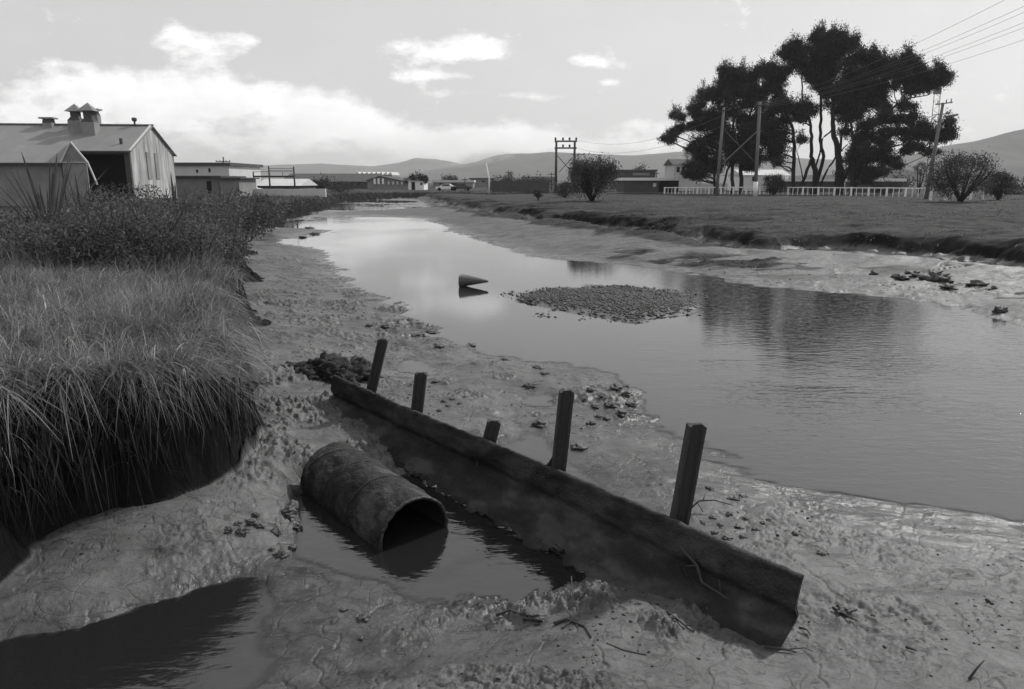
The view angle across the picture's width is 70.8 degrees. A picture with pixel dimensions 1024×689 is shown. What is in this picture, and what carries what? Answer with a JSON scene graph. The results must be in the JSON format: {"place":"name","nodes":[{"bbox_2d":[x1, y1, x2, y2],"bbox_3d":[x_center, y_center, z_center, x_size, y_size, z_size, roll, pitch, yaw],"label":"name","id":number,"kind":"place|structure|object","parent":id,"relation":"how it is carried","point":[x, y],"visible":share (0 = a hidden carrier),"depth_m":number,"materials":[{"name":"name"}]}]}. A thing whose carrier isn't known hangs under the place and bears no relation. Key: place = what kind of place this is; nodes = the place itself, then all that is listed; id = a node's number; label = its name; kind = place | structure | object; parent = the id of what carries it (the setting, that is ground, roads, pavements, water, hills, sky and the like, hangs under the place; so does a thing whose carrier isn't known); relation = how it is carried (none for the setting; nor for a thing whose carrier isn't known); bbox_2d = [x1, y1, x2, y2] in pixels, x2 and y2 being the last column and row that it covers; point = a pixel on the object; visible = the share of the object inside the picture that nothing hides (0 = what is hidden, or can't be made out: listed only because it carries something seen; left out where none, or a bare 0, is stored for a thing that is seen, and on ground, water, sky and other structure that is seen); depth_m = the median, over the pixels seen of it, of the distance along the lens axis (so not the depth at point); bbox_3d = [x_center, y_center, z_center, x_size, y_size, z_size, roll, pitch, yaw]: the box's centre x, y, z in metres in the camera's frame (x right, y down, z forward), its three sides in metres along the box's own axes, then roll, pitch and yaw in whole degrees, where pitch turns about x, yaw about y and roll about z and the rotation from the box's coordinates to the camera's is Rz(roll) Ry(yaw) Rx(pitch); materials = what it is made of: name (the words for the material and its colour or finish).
{"place":"outdoors","nodes":[
{"label":"outdoors","id":0,"kind":"place"},
{"bbox_2d":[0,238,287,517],"bbox_3d":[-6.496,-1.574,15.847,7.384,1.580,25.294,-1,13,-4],"label":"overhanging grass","id":1,"kind":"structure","parent":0,"point":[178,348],"depth_m":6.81,"materials":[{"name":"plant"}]},
{"bbox_2d":[1,190,550,214],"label":"distant bank grass","id":2,"kind":"structure","parent":0,"point":[278,197],"depth_m":86.32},
{"bbox_2d":[284,174,381,188],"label":"factory hall","id":3,"kind":"structure","parent":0,"point":[359,181],"depth_m":204.40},
{"bbox_2d":[260,158,460,180],"bbox_3d":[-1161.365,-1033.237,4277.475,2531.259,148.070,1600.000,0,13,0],"label":"hills","id":4,"kind":"structure","parent":0,"point":[407,167],"depth_m":3803.58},
{"bbox_2d":[0,183,1023,688],"bbox_3d":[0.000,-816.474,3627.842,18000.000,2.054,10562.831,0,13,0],"label":"ground","id":5,"kind":"structure","parent":0,"point":[886,563],"depth_m":6.22,"materials":[{"name":"soil"}]},
{"bbox_2d":[0,202,72,250],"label":"weed bush","id":6,"kind":"object","parent":5,"relation":"on","point":[19,214],"visible":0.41,"depth_m":15.70,"materials":[{"name":"grey plant"}]},
{"bbox_2d":[0,216,84,265],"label":"weed bush","id":7,"kind":"object","parent":5,"relation":"on","point":[34,238],"visible":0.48,"depth_m":13.15,"materials":[{"name":"grey plant"}]},
{"bbox_2d":[0,142,97,205],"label":"shed","id":8,"kind":"structure","parent":5,"relation":"on","point":[38,159],"depth_m":54.49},
{"bbox_2d":[0,152,102,230],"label":"flax plant","id":9,"kind":"object","parent":5,"relation":"on","point":[53,197],"visible":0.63,"depth_m":18.63,"materials":[{"name":"grey plant"}]},
{"bbox_2d":[25,201,110,242],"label":"weed bush","id":10,"kind":"object","parent":5,"relation":"on","point":[65,214],"visible":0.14,"depth_m":16.63,"materials":[{"name":"grey plant"}]},
{"bbox_2d":[57,171,108,219],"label":"flax plant","id":11,"kind":"object","parent":5,"relation":"on","point":[81,194],"visible":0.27,"depth_m":21.52,"materials":[{"name":"black plant"}]},
{"bbox_2d":[36,214,131,270],"bbox_3d":[-7.682,-1.735,12.903,1.511,1.161,1.478,0,13,0],"label":"weed bush","id":12,"kind":"object","parent":5,"relation":"on","point":[86,247],"visible":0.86,"depth_m":12.78,"materials":[{"name":"grey plant"}]},
{"bbox_2d":[0,103,177,200],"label":"shed","id":13,"kind":"structure","parent":5,"relation":"on","point":[134,154],"depth_m":70.46,"materials":[{"name":"metal"}]},
{"bbox_2d":[60,187,132,232],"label":"weed bush","id":14,"kind":"object","parent":5,"relation":"on","point":[85,204],"visible":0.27,"depth_m":18.52,"materials":[{"name":"grey plant"}]},
{"bbox_2d":[58,198,169,266],"bbox_3d":[-7.686,-2.091,13.902,1.863,1.499,2.011,0,13,0],"label":"weed bush","id":15,"kind":"object","parent":5,"relation":"on","point":[85,213],"visible":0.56,"depth_m":13.75,"materials":[{"name":"grey plant"}]},
{"bbox_2d":[82,181,149,238],"bbox_3d":[-10.851,-3.588,19.668,1.812,1.734,1.936,0,13,0],"label":"weed bush","id":16,"kind":"object","parent":5,"relation":"on","point":[127,195],"visible":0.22,"depth_m":19.50,"materials":[{"name":"grey plant"}]},
{"bbox_2d":[0,206,244,294],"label":"bank grass","id":17,"kind":"structure","parent":5,"relation":"on","point":[4,256],"depth_m":13.54,"materials":[{"name":"plant"}]},
{"bbox_2d":[0,377,264,576],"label":"hanging roots","id":18,"kind":"object","parent":5,"relation":"hanging from","point":[44,448],"visible":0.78,"depth_m":5.88,"materials":[{"name":"plant"}]},
{"bbox_2d":[98,186,184,249],"bbox_3d":[-9.127,-3.014,17.769,1.988,1.740,2.038,7,14,28],"label":"weed bush","id":19,"kind":"object","parent":5,"relation":"on","point":[135,204],"visible":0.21,"depth_m":17.61,"materials":[{"name":"grey plant"}]},
{"bbox_2d":[0,249,284,502],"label":"long grass","id":20,"kind":"structure","parent":5,"relation":"on","point":[39,305],"depth_m":7.33,"materials":[{"name":"plant"}]},
{"bbox_2d":[96,203,197,270],"bbox_3d":[-7.249,-2.106,14.408,1.826,1.460,2.030,0,13,0],"label":"weed bush","id":21,"kind":"object","parent":5,"relation":"on","point":[167,239],"visible":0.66,"depth_m":14.29,"materials":[{"name":"grey plant"}]},
{"bbox_2d":[121,184,186,220],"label":"weed bush","id":22,"kind":"object","parent":5,"relation":"on","point":[148,185],"visible":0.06,"depth_m":23.46,"materials":[{"name":"grey plant"}]},
{"bbox_2d":[145,176,202,214],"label":"flax plant","id":23,"kind":"object","parent":5,"relation":"on","point":[173,189],"visible":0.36,"depth_m":22.63,"materials":[{"name":"black plant"}]},
{"bbox_2d":[133,198,217,241],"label":"weed bush","id":24,"kind":"object","parent":5,"relation":"on","point":[165,210],"visible":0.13,"depth_m":18.67,"materials":[{"name":"grey plant"}]},
{"bbox_2d":[132,207,224,257],"bbox_3d":[-7.456,-2.359,15.888,1.956,1.352,1.887,-11,17,-41],"label":"weed bush","id":25,"kind":"object","parent":5,"relation":"on","point":[192,220],"visible":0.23,"depth_m":15.75,"materials":[{"name":"grey plant"}]},
{"bbox_2d":[154,193,237,234],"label":"weed bush","id":26,"kind":"object","parent":5,"relation":"on","point":[211,207],"visible":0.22,"depth_m":19.73,"materials":[{"name":"grey plant"}]},
{"bbox_2d":[166,221,234,264],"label":"weed bush","id":27,"kind":"object","parent":5,"relation":"on","point":[201,242],"visible":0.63,"depth_m":15.29,"materials":[{"name":"grey plant"}]},
{"bbox_2d":[176,176,245,196],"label":"grey outbuilding","id":28,"kind":"structure","parent":5,"relation":"on","point":[210,183],"depth_m":89.81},
{"bbox_2d":[173,205,248,267],"bbox_3d":[-7.471,-2.555,17.845,1.868,1.751,2.203,0,13,0],"label":"weed bush","id":29,"kind":"object","parent":5,"relation":"on","point":[230,229],"visible":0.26,"depth_m":17.87,"materials":[{"name":"grey plant"}]},
{"bbox_2d":[177,185,252,225],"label":"weed bush","id":30,"kind":"object","parent":5,"relation":"on","point":[222,198],"visible":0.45,"depth_m":26.37,"materials":[{"name":"grey plant"}]},
{"bbox_2d":[174,162,262,186],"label":"warehouse","id":31,"kind":"structure","parent":5,"relation":"on","point":[210,169],"depth_m":108.94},
{"bbox_2d":[194,216,252,257],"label":"weed bush","id":32,"kind":"object","parent":5,"relation":"on","point":[243,240],"visible":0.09,"depth_m":19.93,"materials":[{"name":"grey plant"}]},
{"bbox_2d":[203,225,250,277],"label":"weed bush","id":33,"kind":"object","parent":5,"relation":"on","point":[235,256],"visible":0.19,"depth_m":17.42,"materials":[{"name":"grey plant"}]},
{"bbox_2d":[215,177,259,196],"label":"grey outbuilding","id":34,"kind":"structure","parent":5,"relation":"on","point":[247,185],"depth_m":88.04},
{"bbox_2d":[235,527,249,536],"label":"mud clod","id":35,"kind":"object","parent":5,"relation":"on","point":[243,532],"visible":1,"depth_m":6.02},
{"bbox_2d":[213,187,275,242],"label":"weed bush","id":36,"kind":"object","parent":5,"relation":"on","point":[255,213],"visible":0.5,"depth_m":33.50,"materials":[{"name":"grey plant"}]},
{"bbox_2d":[237,192,286,233],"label":"weed bush","id":37,"kind":"object","parent":5,"relation":"on","point":[266,205],"visible":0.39,"depth_m":41.13,"materials":[{"name":"grey plant"}]},
{"bbox_2d":[252,166,295,188],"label":"wire frame","id":38,"kind":"object","parent":5,"relation":"on","point":[269,170],"visible":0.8,"depth_m":102.14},
{"bbox_2d":[270,525,283,534],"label":"mud clod","id":39,"kind":"object","parent":5,"relation":"on","point":[277,530],"visible":1,"depth_m":6.18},
{"bbox_2d":[272,547,289,558],"bbox_3d":[-1.886,1.714,5.882,0.122,0.103,0.148,6,14,25],"label":"mud clod","id":40,"kind":"object","parent":5,"relation":"on","point":[281,553],"visible":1,"depth_m":5.86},
{"bbox_2d":[256,179,316,188],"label":"yard shed","id":41,"kind":"structure","parent":5,"relation":"on","point":[289,184],"depth_m":117.17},
{"bbox_2d":[253,189,326,196],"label":"yard wall","id":42,"kind":"structure","parent":5,"relation":"on","point":[300,192],"depth_m":92.77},
{"bbox_2d":[281,499,298,514],"bbox_3d":[-2.026,1.496,6.562,0.158,0.124,0.233,0,13,0],"label":"mud clod","id":43,"kind":"object","parent":5,"relation":"on","point":[292,505],"visible":0.88,"depth_m":6.54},
{"bbox_2d":[311,172,334,189],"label":"distant tree","id":44,"kind":"object","parent":5,"relation":"on","point":[324,181],"visible":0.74,"depth_m":145.15,"materials":[{"name":"black plant"}]},
{"bbox_2d":[273,351,384,385],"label":"turf clump","id":45,"kind":"object","parent":5,"relation":"on","point":[326,367],"visible":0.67,"depth_m":10.58,"materials":[{"name":"soil"}]},
{"bbox_2d":[326,179,357,192],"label":"shrub","id":46,"kind":"object","parent":5,"relation":"on","point":[337,188],"visible":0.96,"depth_m":116.88,"materials":[{"name":"grey plant"}]},
{"bbox_2d":[355,613,370,622],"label":"stone","id":47,"kind":"object","parent":5,"relation":"on","point":[362,617],"visible":1,"depth_m":5.00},
{"bbox_2d":[366,338,388,392],"bbox_3d":[-1.766,0.662,8.935,0.516,1.504,0.104,0,13,0],"label":"rail post","id":48,"kind":"object","parent":5,"relation":"on","point":[377,364],"visible":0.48,"depth_m":8.81,"materials":[{"name":"wood"}]},
{"bbox_2d":[356,172,399,176],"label":"sawtooth works","id":49,"kind":"structure","parent":5,"relation":"on","point":[395,174],"depth_m":229.91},
{"bbox_2d":[366,176,407,188],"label":"gabled hall","id":50,"kind":"structure","parent":5,"relation":"on","point":[385,182],"depth_m":185.48,"materials":[{"name":"white paint"}]},
{"bbox_2d":[407,179,427,189],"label":"house","id":51,"kind":"structure","parent":5,"relation":"on","point":[416,185],"depth_m":166.00,"materials":[{"name":"white paint"}]},
{"bbox_2d":[411,372,427,412],"bbox_3d":[-1.099,0.940,8.155,0.312,1.294,0.104,0,13,0],"label":"rail post","id":52,"kind":"object","parent":5,"relation":"on","point":[419,390],"visible":0.37,"depth_m":8.03,"materials":[{"name":"wood"}]},
{"bbox_2d":[435,184,455,190],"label":"parked car","id":53,"kind":"object","parent":5,"relation":"on","point":[446,186],"visible":0.98,"depth_m":145.78,"materials":[{"name":"white paint"}]},
{"bbox_2d":[431,180,475,187],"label":"shed","id":54,"kind":"structure","parent":5,"relation":"on","point":[436,183],"depth_m":234.15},
{"bbox_2d":[469,178,492,186],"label":"flat roofed works","id":55,"kind":"structure","parent":5,"relation":"on","point":[480,182],"depth_m":253.58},
{"bbox_2d":[475,419,500,466],"bbox_3d":[-0.312,1.270,7.224,0.408,1.076,0.104,0,13,0],"label":"rail post","id":56,"kind":"object","parent":5,"relation":"on","point":[492,429],"visible":0.29,"depth_m":7.10,"materials":[{"name":"wood"}]},
{"bbox_2d":[491,181,548,192],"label":"board fence","id":57,"kind":"object","parent":5,"relation":"on","point":[515,186],"visible":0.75,"depth_m":126.93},
{"bbox_2d":[521,606,546,621],"bbox_3d":[0.150,1.834,4.900,0.177,0.052,0.164,0,13,0],"label":"mud clod","id":58,"kind":"object","parent":5,"relation":"on","point":[535,613],"visible":1,"depth_m":4.87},
{"bbox_2d":[45,255,1023,685],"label":"mud crumbs","id":59,"kind":"object","parent":5,"relation":"on","point":[625,589],"visible":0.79,"depth_m":4.98,"materials":[{"name":"soil"}]},
{"bbox_2d":[531,420,548,427],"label":"mud clod","id":60,"kind":"object","parent":5,"relation":"on","point":[539,423],"visible":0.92,"depth_m":9.04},
{"bbox_2d":[552,389,574,471],"bbox_3d":[0.407,1.170,6.439,0.267,1.593,0.104,0,13,0],"label":"rail post","id":61,"kind":"object","parent":5,"relation":"on","point":[562,426],"visible":0.54,"depth_m":6.31,"materials":[{"name":"wood"}]},
{"bbox_2d":[549,180,578,197],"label":"shrub","id":62,"kind":"object","parent":5,"relation":"on","point":[563,187],"visible":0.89,"depth_m":92.30,"materials":[{"name":"grey plant"}]},
{"bbox_2d":[554,137,576,189],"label":"portal pylon","id":63,"kind":"object","parent":5,"relation":"on","point":[569,147],"visible":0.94,"depth_m":144.75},
{"bbox_2d":[328,375,804,646],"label":"steel beam","id":64,"kind":"structure","parent":5,"relation":"on","point":[592,530],"depth_m":5.88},
{"bbox_2d":[679,546,751,605],"bbox_3d":[1.468,1.685,4.939,0.070,0.304,0.844,-10,16,-37],"label":"snagged branch","id":65,"kind":"object","parent":64,"relation":"attached to","point":[693,561],"visible":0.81,"depth_m":5.11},
{"bbox_2d":[553,617,591,637],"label":"dead twig","id":66,"kind":"object","parent":5,"relation":"on","point":[567,619],"visible":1,"depth_m":4.71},
{"bbox_2d":[570,443,587,450],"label":"mud clod","id":67,"kind":"object","parent":5,"relation":"on","point":[578,446],"visible":1,"depth_m":8.22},
{"bbox_2d":[566,152,623,200],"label":"bush","id":68,"kind":"object","parent":5,"relation":"on","point":[601,175],"visible":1,"depth_m":62.93,"materials":[{"name":"black plant"}]},
{"bbox_2d":[613,170,657,188],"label":"dark block","id":69,"kind":"structure","parent":5,"relation":"on","point":[638,173],"depth_m":184.87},
{"bbox_2d":[614,178,661,192],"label":"dark shed","id":70,"kind":"structure","parent":5,"relation":"on","point":[638,185],"depth_m":125.03,"materials":[{"name":"black paint"}]},
{"bbox_2d":[659,178,681,191],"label":"white roofed lean to","id":71,"kind":"object","parent":5,"relation":"on","point":[668,182],"visible":0.61,"depth_m":126.91,"materials":[{"name":"paint"}]},
{"bbox_2d":[663,159,692,190],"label":"two storey house","id":72,"kind":"structure","parent":5,"relation":"on","point":[672,167],"depth_m":146.60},
{"bbox_2d":[666,610,708,632],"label":"dead twig","id":73,"kind":"object","parent":5,"relation":"on","point":[676,618],"visible":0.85,"depth_m":4.73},
{"bbox_2d":[669,422,706,525],"bbox_3d":[1.269,1.372,5.496,0.319,1.619,0.104,0,13,0],"label":"rail post","id":74,"kind":"object","parent":5,"relation":"on","point":[688,469],"visible":0.53,"depth_m":5.38,"materials":[{"name":"wood"}]},
{"bbox_2d":[656,77,734,193],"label":"pine tree","id":75,"kind":"object","parent":5,"relation":"on","point":[703,164],"visible":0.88,"depth_m":118.01,"materials":[{"name":"black plant"}]},
{"bbox_2d":[715,102,765,195],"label":"braced pole pair","id":76,"kind":"object","parent":5,"relation":"on","point":[755,182],"visible":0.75,"depth_m":90.63,"materials":[{"name":"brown wood"}]},
{"bbox_2d":[711,56,773,193],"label":"pine tree","id":77,"kind":"object","parent":5,"relation":"on","point":[738,83],"visible":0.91,"depth_m":114.17,"materials":[{"name":"black plant"}]},
{"bbox_2d":[727,170,789,190],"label":"white house","id":78,"kind":"structure","parent":5,"relation":"on","point":[748,177],"depth_m":146.60,"materials":[{"name":"paint"}]},
{"bbox_2d":[759,171,792,194],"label":"shrub","id":79,"kind":"object","parent":5,"relation":"on","point":[773,190],"visible":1,"depth_m":101.24,"materials":[{"name":"black plant"}]},
{"bbox_2d":[752,53,804,193],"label":"pine tree","id":80,"kind":"object","parent":5,"relation":"on","point":[775,75],"visible":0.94,"depth_m":111.45,"materials":[{"name":"black plant"}]},
{"bbox_2d":[533,195,1023,268],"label":"bank turf","id":81,"kind":"structure","parent":5,"relation":"on","point":[865,212],"depth_m":43.11,"materials":[{"name":"grey plant"}]},
{"bbox_2d":[765,645,812,652],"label":"dead twig","id":82,"kind":"object","parent":5,"relation":"on","point":[778,648],"visible":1,"depth_m":4.49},
{"bbox_2d":[772,179,834,191],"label":"clubhouse","id":83,"kind":"structure","parent":5,"relation":"on","point":[825,182],"depth_m":136.71,"materials":[{"name":"white paint"}]},
{"bbox_2d":[664,187,967,197],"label":"white fence","id":84,"kind":"object","parent":5,"relation":"on","point":[886,193],"visible":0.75,"depth_m":97.84,"materials":[{"name":"paint"}]},
{"bbox_2d":[771,17,863,193],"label":"pine tree","id":85,"kind":"object","parent":5,"relation":"on","point":[819,58],"visible":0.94,"depth_m":108.47,"materials":[{"name":"black plant"}]},
{"bbox_2d":[836,606,856,614],"bbox_3d":[2.270,1.810,4.891,0.158,0.047,0.100,0,13,0],"label":"mud clod","id":86,"kind":"object","parent":5,"relation":"on","point":[842,609],"visible":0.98,"depth_m":4.88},
{"bbox_2d":[845,178,906,191],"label":"pavilion","id":87,"kind":"structure","parent":5,"relation":"on","point":[899,180],"depth_m":131.84,"materials":[{"name":"white paint"}]},
{"bbox_2d":[870,179,901,194],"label":"shrub","id":88,"kind":"object","parent":5,"relation":"on","point":[883,191],"visible":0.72,"depth_m":107.00,"materials":[{"name":"black plant"}]},
{"bbox_2d":[827,35,958,193],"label":"pine tree","id":89,"kind":"object","parent":5,"relation":"on","point":[849,107],"visible":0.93,"depth_m":104.92,"materials":[{"name":"black plant"}]},
{"bbox_2d":[832,92,960,194],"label":"pine tree","id":90,"kind":"object","parent":5,"relation":"on","point":[861,156],"visible":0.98,"depth_m":103.94,"materials":[{"name":"black plant"}]},
{"bbox_2d":[890,272,911,279],"bbox_3d":[11.490,-1.960,21.291,0.492,0.332,0.738,-6,14,-23],"label":"mud clod","id":91,"kind":"object","parent":5,"relation":"on","point":[900,276],"visible":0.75,"depth_m":21.15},
{"bbox_2d":[892,171,919,190],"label":"distant tree","id":92,"kind":"object","parent":5,"relation":"on","point":[907,183],"visible":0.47,"depth_m":145.34,"materials":[{"name":"black plant"}]},
{"bbox_2d":[914,161,928,193],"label":"young tree","id":93,"kind":"object","parent":5,"relation":"on","point":[918,171],"visible":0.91,"depth_m":116.70,"materials":[{"name":"black plant"}]},
{"bbox_2d":[925,88,941,186],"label":"lattice mast","id":94,"kind":"object","parent":5,"relation":"on","point":[937,92],"visible":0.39,"depth_m":152.47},
{"bbox_2d":[917,269,949,280],"bbox_3d":[12.246,-1.929,20.939,0.840,0.510,0.703,9,16,35],"label":"mud clod","id":95,"kind":"object","parent":5,"relation":"on","point":[929,275],"visible":0.61,"depth_m":20.82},
{"bbox_2d":[924,99,958,198],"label":"utility pole","id":96,"kind":"object","parent":5,"relation":"on","point":[926,195],"visible":0.94,"depth_m":74.97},
{"bbox_2d":[931,274,954,281],"bbox_3d":[12.302,-1.829,20.508,0.528,0.321,0.644,-10,16,-37],"label":"mud clod","id":97,"kind":"object","parent":5,"relation":"on","point":[938,278],"visible":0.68,"depth_m":20.40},
{"bbox_2d":[917,146,1005,201],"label":"bush","id":98,"kind":"object","parent":5,"relation":"on","point":[958,178],"visible":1,"depth_m":63.82,"materials":[{"name":"grey plant"}]},
{"bbox_2d":[965,279,988,286],"bbox_3d":[12.721,-1.599,19.603,0.614,0.346,0.554,0,13,0],"label":"mud clod","id":99,"kind":"object","parent":5,"relation":"on","point":[977,282],"visible":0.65,"depth_m":19.56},
{"bbox_2d":[984,169,1018,199],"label":"bush","id":100,"kind":"object","parent":5,"relation":"on","point":[1004,180],"visible":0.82,"depth_m":71.76,"materials":[{"name":"black plant"}]},
{"bbox_2d":[985,174,1023,194],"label":"distant tree","id":101,"kind":"object","parent":5,"relation":"on","point":[1019,189],"visible":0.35,"depth_m":106.97,"materials":[{"name":"black plant"}]},
{"bbox_2d":[0,200,1023,688],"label":"water","id":102,"kind":"structure","parent":0,"point":[900,400],"depth_m":9.95,"materials":[{"name":"black liquid"}]},
{"bbox_2d":[300,442,448,550],"bbox_3d":[-1.332,1.489,6.783,0.713,0.747,1.585,-10,16,-39],"label":"sunken pipe","id":103,"kind":"object","parent":102,"relation":"in","point":[364,496],"visible":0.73,"depth_m":6.52,"materials":[{"name":"metal"}]},
{"bbox_2d":[458,273,487,286],"bbox_3d":[-1.125,-1.887,21.238,0.886,0.433,0.439,0,13,0],"label":"traffic cone","id":104,"kind":"object","parent":102,"relation":"on","point":[465,280],"visible":0.95,"depth_m":21.06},
{"bbox_2d":[500,284,707,323],"bbox_3d":[2.460,-1.159,18.489,5.766,0.219,6.037,0,13,0],"label":"gravel bar","id":105,"kind":"object","parent":102,"relation":"on","point":[611,296],"visible":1,"depth_m":18.25,"materials":[{"name":"gravel"}]},
{"bbox_2d":[991,306,1007,312],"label":"mud clod","id":106,"kind":"object","parent":102,"relation":"on","point":[998,309],"visible":0.86,"depth_m":16.54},
{"bbox_2d":[0,0,1023,165],"label":"sky","id":107,"kind":"structure","parent":0,"point":[261,82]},
{"bbox_2d":[400,152,926,182],"bbox_3d":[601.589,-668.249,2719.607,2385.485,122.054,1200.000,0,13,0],"label":"hills","id":108,"kind":"structure","parent":0,"point":[530,164],"depth_m":2331.37,"materials":[{"name":"grey"}]},
{"bbox_2d":[789,129,1023,182],"bbox_3d":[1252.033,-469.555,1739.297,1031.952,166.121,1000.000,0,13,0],"label":"hills","id":109,"kind":"structure","parent":0,"point":[1007,148],"depth_m":1453.58,"materials":[{"name":"grey"}]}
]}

